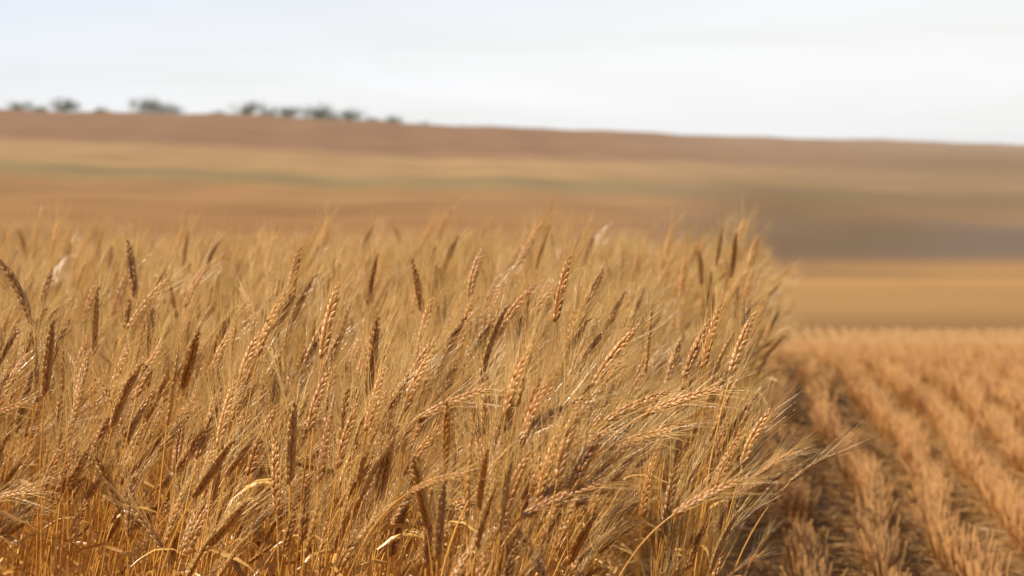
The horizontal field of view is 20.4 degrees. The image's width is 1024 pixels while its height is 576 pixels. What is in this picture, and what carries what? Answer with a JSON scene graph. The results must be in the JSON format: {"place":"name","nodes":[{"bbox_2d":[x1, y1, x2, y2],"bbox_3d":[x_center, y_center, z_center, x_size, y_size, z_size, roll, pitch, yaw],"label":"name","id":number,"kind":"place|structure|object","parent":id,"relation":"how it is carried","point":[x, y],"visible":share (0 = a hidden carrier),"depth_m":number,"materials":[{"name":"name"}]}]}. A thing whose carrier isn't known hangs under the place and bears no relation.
{"place":"outdoors","nodes":[
{"label":"outdoors","id":0,"kind":"place"},
{"bbox_2d":[0,186,870,575],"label":"wheat field","id":1,"kind":"structure","parent":0,"point":[526,404],"depth_m":4.72,"materials":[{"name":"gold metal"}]},
{"bbox_2d":[0,109,1023,575],"bbox_3d":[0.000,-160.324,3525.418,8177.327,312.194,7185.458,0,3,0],"label":"ground","id":2,"kind":"structure","parent":0,"point":[890,235],"depth_m":726.56,"materials":[{"name":"brown soil"}]},
{"bbox_2d":[2,99,32,109],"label":"tree","id":3,"kind":"object","parent":2,"relation":"on","point":[19,107],"visible":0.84,"depth_m":1686.98,"materials":[{"name":"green plant"}]},
{"bbox_2d":[31,105,47,110],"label":"tree","id":4,"kind":"object","parent":2,"relation":"on","point":[39,109],"visible":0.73,"depth_m":1721.16,"materials":[{"name":"green plant"}]},
{"bbox_2d":[47,96,82,111],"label":"tree","id":5,"kind":"object","parent":2,"relation":"on","point":[63,107],"visible":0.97,"depth_m":1694.85,"materials":[{"name":"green plant"}]},
{"bbox_2d":[93,105,109,111],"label":"tree","id":6,"kind":"object","parent":2,"relation":"on","point":[97,110],"visible":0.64,"depth_m":1719.86,"materials":[{"name":"green plant"}]},
{"bbox_2d":[124,95,165,112],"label":"tree","id":7,"kind":"object","parent":2,"relation":"on","point":[152,106],"visible":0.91,"depth_m":1713.36,"materials":[{"name":"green plant"}]},
{"bbox_2d":[154,102,186,113],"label":"tree","id":8,"kind":"object","parent":2,"relation":"on","point":[168,106],"visible":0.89,"depth_m":1670.69,"materials":[{"name":"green plant"}]},
{"bbox_2d":[208,108,228,113],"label":"tree","id":9,"kind":"object","parent":2,"relation":"on","point":[216,112],"visible":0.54,"depth_m":1674.62,"materials":[{"name":"green plant"}]},
{"bbox_2d":[227,99,267,113],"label":"tree","id":10,"kind":"object","parent":2,"relation":"on","point":[248,109],"visible":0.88,"depth_m":1709.28,"materials":[{"name":"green plant"}]},
{"bbox_2d":[258,108,279,115],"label":"tree","id":11,"kind":"object","parent":2,"relation":"on","point":[270,113],"visible":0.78,"depth_m":1675.28,"materials":[{"name":"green plant"}]},
{"bbox_2d":[269,102,304,116],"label":"tree","id":12,"kind":"object","parent":2,"relation":"on","point":[287,112],"visible":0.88,"depth_m":1700.38,"materials":[{"name":"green plant"}]},
{"bbox_2d":[297,100,338,117],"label":"tree","id":13,"kind":"object","parent":2,"relation":"on","point":[320,113],"visible":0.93,"depth_m":1671.44,"materials":[{"name":"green plant"}]},
{"bbox_2d":[338,106,365,119],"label":"tree","id":14,"kind":"object","parent":2,"relation":"on","point":[349,116],"visible":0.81,"depth_m":1717.77,"materials":[{"name":"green plant"}]},
{"bbox_2d":[366,115,381,120],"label":"tree","id":15,"kind":"object","parent":2,"relation":"on","point":[372,119],"visible":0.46,"depth_m":1672.65,"materials":[{"name":"green plant"}]},
{"bbox_2d":[381,115,403,122],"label":"tree","id":16,"kind":"object","parent":2,"relation":"on","point":[392,119],"visible":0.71,"depth_m":1684.99,"materials":[{"name":"green plant"}]},
{"bbox_2d":[0,0,1023,144],"label":"sky","id":17,"kind":"structure","parent":0,"point":[950,71],"materials":[{"name":"white"}]},
{"bbox_2d":[663,326,1023,575],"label":"stubble field","id":18,"kind":"structure","parent":0,"point":[976,375],"depth_m":11.70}
]}

